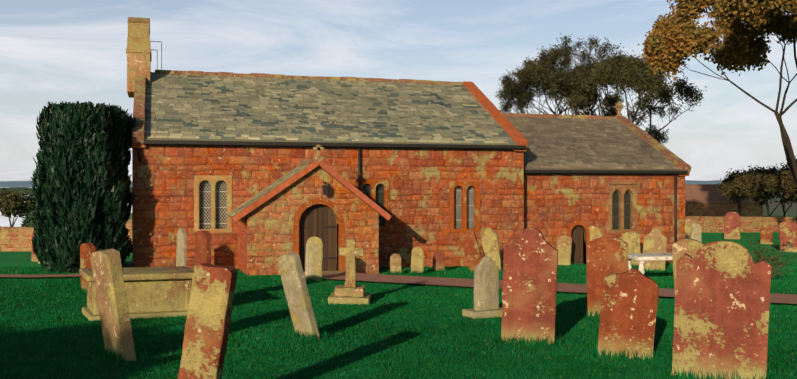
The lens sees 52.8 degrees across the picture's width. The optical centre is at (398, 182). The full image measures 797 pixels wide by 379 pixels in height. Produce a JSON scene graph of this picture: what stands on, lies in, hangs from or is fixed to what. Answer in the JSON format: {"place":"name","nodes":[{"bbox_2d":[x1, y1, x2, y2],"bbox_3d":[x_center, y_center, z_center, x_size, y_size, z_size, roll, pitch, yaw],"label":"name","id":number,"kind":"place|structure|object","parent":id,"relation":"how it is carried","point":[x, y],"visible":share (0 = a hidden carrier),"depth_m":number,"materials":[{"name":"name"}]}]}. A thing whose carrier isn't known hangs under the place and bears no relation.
{"place":"outdoors","nodes":[
{"label":"outdoors","id":0,"kind":"place"},
{"bbox_2d":[0,188,35,226],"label":"tree leaves","id":1,"kind":"object","parent":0,"point":[8,206],"depth_m":110.32,"materials":[{"name":"green plant"}]},
{"bbox_2d":[0,274,80,276],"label":"path","id":2,"kind":"structure","parent":0,"point":[47,275],"depth_m":19.51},
{"bbox_2d":[0,187,131,194],"bbox_3d":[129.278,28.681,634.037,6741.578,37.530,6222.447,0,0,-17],"label":"hills","id":3,"kind":"structure","parent":0,"point":[27,190],"depth_m":3191.41,"materials":[{"name":"green plant"}]},
{"bbox_2d":[155,70,463,84],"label":"roof ridge","id":4,"kind":"structure","parent":0,"point":[230,74],"depth_m":28.19,"materials":[{"name":"brown stone"}]},
{"bbox_2d":[298,158,321,164],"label":"porch ridge","id":5,"kind":"structure","parent":0,"point":[308,161],"depth_m":22.43,"materials":[{"name":"red stone"}]},
{"bbox_2d":[313,145,323,160],"bbox_3d":[-2.151,-0.794,21.529,0.269,0.420,0.120,0,0,-17],"label":"gable cross","id":6,"kind":"object","parent":5,"relation":"on","point":[318,149],"visible":0.96,"depth_m":21.48,"materials":[{"name":"beige stone"}]},
{"bbox_2d":[0,180,722,186],"bbox_3d":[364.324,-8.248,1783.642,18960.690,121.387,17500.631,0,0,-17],"label":"hills","id":7,"kind":"structure","parent":0,"point":[15,184],"depth_m":9041.27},
{"bbox_2d":[0,195,796,378],"bbox_3d":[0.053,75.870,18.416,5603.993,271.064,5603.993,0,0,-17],"label":"ground","id":8,"kind":"structure","parent":0,"point":[14,258],"depth_m":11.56,"materials":[{"name":"green plant"}]},
{"bbox_2d":[21,194,37,226],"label":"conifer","id":9,"kind":"object","parent":8,"relation":"on","point":[28,219],"visible":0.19,"depth_m":120.63,"materials":[{"name":"green plant"}]},
{"bbox_2d":[31,234,37,261],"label":"gravestone","id":10,"kind":"object","parent":8,"relation":"on","point":[34,257],"visible":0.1,"depth_m":25.55,"materials":[{"name":"brown stone"}]},
{"bbox_2d":[0,220,131,251],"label":"yard wall","id":11,"kind":"structure","parent":8,"relation":"on","point":[15,238],"depth_m":42.29,"materials":[{"name":"stone"}]},
{"bbox_2d":[30,101,135,273],"bbox_3d":[-8.517,0.183,21.732,2.700,4.687,2.660,0,0,-17],"label":"yew tree","id":12,"kind":"object","parent":8,"relation":"on","point":[81,181],"visible":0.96,"depth_m":20.92,"materials":[{"name":"green plant"}]},
{"bbox_2d":[80,243,95,290],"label":"gravestone","id":13,"kind":"object","parent":8,"relation":"on","point":[87,250],"visible":0.35,"depth_m":16.24,"materials":[{"name":"red stone"}]},
{"bbox_2d":[90,248,135,361],"bbox_3d":[-3.289,1.584,9.298,0.177,1.619,0.559,-9,0,-41],"label":"gravestone","id":14,"kind":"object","parent":8,"relation":"on","point":[106,264],"visible":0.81,"depth_m":9.12,"materials":[{"name":"beige stone"}]},
{"bbox_2d":[79,266,193,320],"bbox_3d":[-4.229,1.948,13.071,1.735,1.020,1.160,2,-1,-27],"label":"chest tomb","id":15,"kind":"object","parent":8,"relation":"on","point":[153,292],"visible":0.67,"depth_m":12.75,"materials":[{"name":"beige stone"}]},
{"bbox_2d":[176,228,186,265],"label":"gravestone","id":16,"kind":"object","parent":8,"relation":"on","point":[181,248],"visible":0.71,"depth_m":21.09,"materials":[{"name":"beige stone"}]},
{"bbox_2d":[194,230,210,265],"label":"gravestone","id":17,"kind":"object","parent":8,"relation":"on","point":[203,246],"depth_m":14.80,"materials":[{"name":"red stone"}]},
{"bbox_2d":[178,263,236,378],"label":"gravestone","id":18,"kind":"object","parent":8,"relation":"on","point":[207,325],"visible":1,"depth_m":6.61,"materials":[{"name":"stone"}]},
{"bbox_2d":[277,252,319,339],"bbox_3d":[-1.325,1.710,10.843,0.383,1.540,0.142,-14,-1,43],"label":"gravestone","id":19,"kind":"object","parent":8,"relation":"on","point":[296,292],"visible":0.62,"depth_m":10.75,"materials":[{"name":"beige stone"}]},
{"bbox_2d":[238,166,378,274],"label":"porch walls","id":20,"kind":"structure","parent":8,"relation":"on","point":[265,236],"depth_m":21.50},
{"bbox_2d":[227,164,308,216],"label":"porch roof","id":21,"kind":"structure","parent":20,"relation":"on","point":[260,194],"depth_m":22.58,"materials":[{"name":"grey stone"}]},
{"bbox_2d":[231,160,318,221],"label":"porch roof verge","id":22,"kind":"structure","parent":20,"relation":"on","point":[274,192],"depth_m":21.09,"materials":[{"name":"red stone"}]},
{"bbox_2d":[299,204,335,271],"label":"porch door leaves","id":23,"kind":"object","parent":20,"relation":"in","point":[316,218],"visible":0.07,"depth_m":21.89,"materials":[{"name":"brown wood"}]},
{"bbox_2d":[299,226,335,259],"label":"door hinges","id":24,"kind":"object","parent":23,"relation":"attached to","point":[324,227],"visible":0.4,"depth_m":21.91,"materials":[{"name":"black metal"}]},
{"bbox_2d":[293,198,343,269],"bbox_3d":[-2.176,1.835,21.713,1.400,2.810,0.232,0,0,-17],"label":"door arch","id":25,"kind":"structure","parent":20,"relation":"attached to","point":[340,233],"depth_m":21.67,"materials":[{"name":"red stone"}]},
{"bbox_2d":[322,182,329,194],"bbox_3d":[-1.968,0.161,21.511,0.180,0.350,0.300,0,0,-17],"label":"porch lantern","id":26,"kind":"object","parent":20,"relation":"attached to","point":[325,189],"visible":1,"depth_m":21.39,"materials":[{"name":"black metal"}]},
{"bbox_2d":[319,160,391,220],"bbox_3d":[-1.188,0.230,21.796,2.047,1.642,0.170,0,0,-17],"label":"porch coping","id":27,"kind":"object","parent":20,"relation":"on","point":[339,178],"visible":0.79,"depth_m":21.72,"materials":[{"name":"red stone"}]},
{"bbox_2d":[305,237,322,280],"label":"gravestone","id":28,"kind":"object","parent":8,"relation":"on","point":[313,257],"visible":0.69,"depth_m":19.41,"materials":[{"name":"beige stone"}]},
{"bbox_2d":[304,271,345,272],"bbox_3d":[-2.131,2.735,21.566,1.600,0.623,0.600,0,0,-17],"label":"doorstep","id":29,"kind":"object","parent":8,"relation":"on","point":[333,272],"depth_m":21.52,"materials":[{"name":"stone"}]},
{"bbox_2d":[132,145,523,268],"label":"nave walls","id":30,"kind":"structure","parent":8,"relation":"on","point":[163,191],"depth_m":24.35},
{"bbox_2d":[132,76,145,143],"bbox_3d":[-8.597,-2.463,26.754,0.320,2.773,9.693,0,0,-17],"label":"gable coping","id":31,"kind":"object","parent":30,"relation":"on","point":[139,110],"visible":0.56,"depth_m":23.51,"materials":[{"name":"brown stone"}]},
{"bbox_2d":[126,17,151,97],"bbox_3d":[-8.645,-4.179,26.740,0.780,2.550,1.960,0,0,-17],"label":"bellcote","id":32,"kind":"object","parent":30,"relation":"attached to","point":[138,53],"visible":0.81,"depth_m":25.85,"materials":[{"name":"stone"}]},
{"bbox_2d":[150,41,161,69],"bbox_3d":[-7.869,-4.114,26.046,0.360,0.920,0.020,0,0,-17],"label":"bellcote iron stay","id":33,"kind":"object","parent":32,"relation":"attached to","point":[157,54],"visible":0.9,"depth_m":26.05,"materials":[{"name":"grey metal"}]},
{"bbox_2d":[194,175,231,232],"bbox_3d":[-5.363,0.632,23.180,1.060,1.652,0.325,0,0,-17],"label":"window surround","id":34,"kind":"object","parent":30,"relation":"attached to","point":[212,180],"visible":0.79,"depth_m":23.03,"materials":[{"name":"beige stone"}]},
{"bbox_2d":[199,180,226,228],"bbox_3d":[-5.373,0.632,23.211,1.000,1.592,0.020,0,0,-17],"label":"window glass","id":35,"kind":"object","parent":34,"relation":"in","point":[205,204],"depth_m":23.18,"materials":[{"name":"glass"}]},
{"bbox_2d":[144,72,516,144],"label":"nave roof","id":36,"kind":"structure","parent":30,"relation":"on","point":[204,107],"depth_m":25.80,"materials":[{"name":"grey stone"}]},
{"bbox_2d":[463,81,527,148],"bbox_3d":[2.574,-2.427,30.164,0.360,2.702,9.618,0,0,-17],"label":"gable coping","id":37,"kind":"object","parent":36,"relation":"on","point":[500,118],"visible":0.4,"depth_m":27.47,"materials":[{"name":"red stone"}]},
{"bbox_2d":[361,179,389,229],"bbox_3d":[-0.791,0.682,24.576,1.000,1.552,0.325,0,0,-17],"label":"window surround","id":38,"kind":"object","parent":30,"relation":"attached to","point":[374,183],"visible":0.58,"depth_m":24.52,"materials":[{"name":"brown stone"}]},
{"bbox_2d":[363,184,383,225],"bbox_3d":[-0.801,0.682,24.607,0.940,1.492,0.020,0,0,-17],"label":"window glass","id":39,"kind":"object","parent":38,"relation":"in","point":[379,193],"depth_m":24.66,"materials":[{"name":"grey glass"}]},
{"bbox_2d":[138,148,676,242],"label":"downpipes","id":40,"kind":"object","parent":30,"relation":"attached to","point":[359,188],"visible":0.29,"depth_m":28.03,"materials":[{"name":"metal"}]},
{"bbox_2d":[131,133,688,175],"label":"kneeler stones","id":41,"kind":"object","parent":30,"relation":"attached to","point":[137,145],"visible":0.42,"depth_m":25.68,"materials":[{"name":"red stone"}]},
{"bbox_2d":[143,140,687,174],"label":"gutters","id":42,"kind":"object","parent":30,"relation":"attached to","point":[345,145],"visible":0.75,"depth_m":24.45,"materials":[{"name":"metal"}]},
{"bbox_2d":[450,181,479,232],"bbox_3d":[2.059,0.777,25.446,1.020,1.602,0.325,0,0,-17],"label":"window surround","id":43,"kind":"object","parent":30,"relation":"attached to","point":[465,185],"visible":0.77,"depth_m":25.30,"materials":[{"name":"stone"}]},
{"bbox_2d":[454,186,473,228],"bbox_3d":[2.049,0.777,25.477,0.960,1.542,0.020,0,0,-17],"label":"window glass","id":44,"kind":"object","parent":43,"relation":"in","point":[457,206],"depth_m":25.44,"materials":[{"name":"grey glass"}]},
{"bbox_2d":[328,239,370,304],"bbox_3d":[-0.905,1.778,15.149,0.785,1.420,0.748,1,0,1],"label":"stone cross","id":45,"kind":"object","parent":8,"relation":"on","point":[350,291],"visible":0.81,"depth_m":15.08,"materials":[{"name":"beige stone"}]},
{"bbox_2d":[390,253,400,273],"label":"gravestone","id":46,"kind":"object","parent":8,"relation":"on","point":[395,261],"visible":0.6,"depth_m":21.88,"materials":[{"name":"beige stone"}]},
{"bbox_2d":[411,247,423,273],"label":"gravestone","id":47,"kind":"object","parent":8,"relation":"on","point":[417,258],"visible":0.62,"depth_m":21.96,"materials":[{"name":"beige stone"}]},
{"bbox_2d":[432,252,444,270],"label":"gravestone","id":48,"kind":"object","parent":8,"relation":"on","point":[438,260],"visible":0.54,"depth_m":23.05,"materials":[{"name":"red stone"}]},
{"bbox_2d":[459,230,481,271],"bbox_3d":[2.150,2.143,22.854,0.446,1.617,0.129,-17,-1,23],"label":"gravestone","id":49,"kind":"object","parent":8,"relation":"on","point":[470,245],"visible":0.69,"depth_m":22.80,"materials":[{"name":"red stone"}]},
{"bbox_2d":[462,256,501,318],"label":"gravestone","id":50,"kind":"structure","parent":8,"relation":"on","point":[486,283],"depth_m":13.28,"materials":[{"name":"beige stone"}]},
{"bbox_2d":[481,227,501,270],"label":"gravestone","id":51,"kind":"object","parent":8,"relation":"on","point":[490,242],"visible":0.56,"depth_m":23.27,"materials":[{"name":"beige stone"}]},
{"bbox_2d":[501,227,557,344],"bbox_3d":[1.745,1.552,10.700,0.714,1.892,0.173,2,0,15],"label":"gravestone","id":52,"kind":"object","parent":8,"relation":"on","point":[530,268],"visible":0.81,"depth_m":10.62,"materials":[{"name":"red stone"}]},
{"bbox_2d":[495,63,602,115],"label":"tree limbs","id":53,"kind":"object","parent":8,"relation":"on","point":[515,87],"depth_m":60.55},
{"bbox_2d":[498,32,627,114],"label":"tree limbs","id":54,"kind":"object","parent":8,"relation":"on","point":[568,56],"depth_m":64.67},
{"bbox_2d":[556,235,571,264],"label":"gravestone","id":55,"kind":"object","parent":8,"relation":"on","point":[564,244],"visible":0.69,"depth_m":26.48,"materials":[{"name":"beige stone"}]},
{"bbox_2d":[512,64,621,114],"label":"tree limbs","id":56,"kind":"object","parent":8,"relation":"on","point":[525,102],"depth_m":73.85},
{"bbox_2d":[584,226,602,240],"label":"gravestone","id":57,"kind":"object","parent":8,"relation":"on","point":[595,232],"visible":0.12,"depth_m":27.12,"materials":[{"name":"beige stone"}]},
{"bbox_2d":[524,174,684,262],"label":"chancel walls","id":58,"kind":"structure","parent":8,"relation":"on","point":[556,206],"depth_m":27.22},
{"bbox_2d":[567,221,589,263],"bbox_3d":[6.049,2.176,27.137,0.840,1.740,0.220,0,0,-17],"label":"door arch","id":59,"kind":"structure","parent":58,"relation":"attached to","point":[587,231],"depth_m":27.12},
{"bbox_2d":[571,225,582,262],"bbox_3d":[6.002,2.196,27.290,0.680,1.700,0.100,0,0,-17],"label":"door","id":60,"kind":"structure","parent":59,"relation":"in","point":[577,244],"depth_m":27.26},
{"bbox_2d":[609,185,636,232],"bbox_3d":[7.661,0.912,27.678,1.100,1.652,0.325,0,0,-17],"label":"window surround","id":61,"kind":"object","parent":58,"relation":"attached to","point":[621,190],"visible":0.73,"depth_m":27.58,"materials":[{"name":"beige stone"}]},
{"bbox_2d":[612,190,629,228],"bbox_3d":[7.652,0.912,27.709,1.040,1.592,0.020,0,0,-17],"label":"lancet window","id":62,"kind":"structure","parent":61,"relation":"in","point":[615,210],"depth_m":27.68,"materials":[{"name":"black glass"}]},
{"bbox_2d":[607,182,639,193],"bbox_3d":[7.698,0.186,27.556,1.260,0.400,0.180,0,0,-17],"label":"window hood mould","id":63,"kind":"object","parent":58,"relation":"attached to","point":[622,183],"depth_m":27.46,"materials":[{"name":"stone"}]},
{"bbox_2d":[616,116,691,172],"bbox_3d":[8.819,-1.480,32.070,0.340,2.340,8.616,0,0,-17],"label":"gable coping","id":64,"kind":"object","parent":58,"relation":"on","point":[653,142],"visible":0.38,"depth_m":29.69,"materials":[{"name":"red stone"}]},
{"bbox_2d":[615,102,622,115],"bbox_3d":[8.819,-2.904,32.070,0.120,0.620,0.397,0,0,-17],"label":"stone cross finial","id":65,"kind":"object","parent":64,"relation":"on","point":[618,106],"visible":0.98,"depth_m":32.01,"materials":[{"name":"beige stone"}]},
{"bbox_2d":[586,237,628,315],"bbox_3d":[3.505,1.767,13.426,0.679,1.697,0.158,-1,0,19],"label":"gravestone","id":66,"kind":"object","parent":8,"relation":"on","point":[606,256],"visible":0.62,"depth_m":13.39,"materials":[{"name":"red stone"}]},
{"bbox_2d":[597,268,658,359],"bbox_3d":[2.761,1.757,9.682,0.652,1.437,0.173,5,0,19],"label":"gravestone","id":67,"kind":"object","parent":8,"relation":"on","point":[629,305],"visible":0.77,"depth_m":9.60,"materials":[{"name":"red stone"}]},
{"bbox_2d":[622,232,640,264],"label":"gravestone","id":68,"kind":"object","parent":8,"relation":"on","point":[632,239],"visible":0.52,"depth_m":26.40,"materials":[{"name":"beige stone"}]},
{"bbox_2d":[628,253,672,273],"bbox_3d":[6.840,2.215,20.651,1.900,0.700,0.960,0,0,-9],"label":"table tomb","id":69,"kind":"object","parent":8,"relation":"on","point":[640,258],"visible":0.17,"depth_m":20.16,"materials":[{"name":"stone"}]},
{"bbox_2d":[643,228,666,270],"bbox_3d":[7.809,2.229,24.483,0.680,1.655,0.130,3,0,18],"label":"gravestone","id":70,"kind":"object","parent":8,"relation":"on","point":[655,239],"visible":0.56,"depth_m":24.43,"materials":[{"name":"beige stone"}]},
{"bbox_2d":[672,238,703,292],"bbox_3d":[4.094,1.666,11.213,0.431,1.759,0.150,-3,0,25],"label":"gravestone","id":71,"kind":"object","parent":8,"relation":"on","point":[688,246],"visible":0.19,"depth_m":11.18,"materials":[{"name":"beige stone"}]},
{"bbox_2d":[685,218,692,238],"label":"gravestone","id":72,"kind":"object","parent":8,"relation":"on","point":[688,222],"visible":0.4,"depth_m":38.91,"materials":[{"name":"beige stone"}]},
{"bbox_2d":[690,223,700,241],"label":"gravestone","id":73,"kind":"object","parent":8,"relation":"on","point":[695,231],"visible":0.62,"depth_m":37.44,"materials":[{"name":"beige stone"}]},
{"bbox_2d":[638,0,796,222],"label":"autumn tree","id":74,"kind":"object","parent":8,"relation":"on","point":[666,49],"depth_m":43.90,"materials":[{"name":"brown plant"}]},
{"bbox_2d":[671,241,771,378],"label":"gravestone","id":75,"kind":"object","parent":8,"relation":"on","point":[721,311],"visible":1,"depth_m":8.44,"materials":[{"name":"red stone"}]},
{"bbox_2d":[685,184,765,216],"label":"barn","id":76,"kind":"structure","parent":8,"relation":"on","point":[704,200],"depth_m":87.82,"materials":[{"name":"brick"}]},
{"bbox_2d":[724,212,740,239],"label":"gravestone","id":77,"kind":"object","parent":8,"relation":"on","point":[732,222],"visible":0.77,"depth_m":43.94,"materials":[{"name":"red stone"}]},
{"bbox_2d":[685,216,795,232],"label":"yard wall","id":78,"kind":"structure","parent":8,"relation":"on","point":[711,224],"depth_m":52.17,"materials":[{"name":"stone"}]},
{"bbox_2d":[760,224,772,243],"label":"gravestone","id":79,"kind":"object","parent":8,"relation":"on","point":[765,233],"visible":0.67,"depth_m":40.21,"materials":[{"name":"stone"}]},
{"bbox_2d":[747,234,796,276],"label":"shrub","id":80,"kind":"object","parent":8,"relation":"on","point":[772,258],"depth_m":21.06,"materials":[{"name":"green plant"}]},
{"bbox_2d":[779,221,796,251],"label":"gravestone","id":81,"kind":"object","parent":8,"relation":"on","point":[787,231],"visible":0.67,"depth_m":35.08,"materials":[{"name":"stone"}]},
{"bbox_2d":[0,0,796,226],"label":"sky","id":82,"kind":"structure","parent":0,"point":[55,51],"materials":[{"name":"blue"}]},
{"bbox_2d":[304,272,796,303],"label":"path","id":83,"kind":"structure","parent":0,"point":[773,297],"depth_m":19.01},
{"bbox_2d":[502,113,616,118],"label":"roof ridge","id":84,"kind":"structure","parent":0,"point":[556,116],"depth_m":31.14,"materials":[{"name":"brown stone"}]},
{"bbox_2d":[505,116,680,170],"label":"roof","id":85,"kind":"structure","parent":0,"point":[579,144],"depth_m":28.86,"materials":[{"name":"grey stone"}]},
{"bbox_2d":[556,54,684,124],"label":"tree leaves","id":86,"kind":"object","parent":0,"point":[630,87],"depth_m":67.83,"materials":[{"name":"green plant"}]},
{"bbox_2d":[564,50,705,145],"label":"tree leaves","id":87,"kind":"object","parent":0,"point":[596,70],"depth_m":56.57,"materials":[{"name":"green plant"}]},
{"bbox_2d":[717,168,749,215],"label":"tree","id":88,"kind":"object","parent":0,"point":[723,189],"depth_m":68.40,"materials":[{"name":"green plant"}]},
{"bbox_2d":[728,164,796,216],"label":"tree","id":89,"kind":"object","parent":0,"point":[746,187],"depth_m":63.02,"materials":[{"name":"green plant"}]},
{"bbox_2d":[753,166,791,216],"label":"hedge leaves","id":90,"kind":"object","parent":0,"point":[765,196],"depth_m":73.91,"materials":[{"name":"green plant"}]},
{"bbox_2d":[760,156,796,199],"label":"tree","id":91,"kind":"object","parent":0,"point":[776,178],"depth_m":58.61,"materials":[{"name":"green plant"}]}
]}

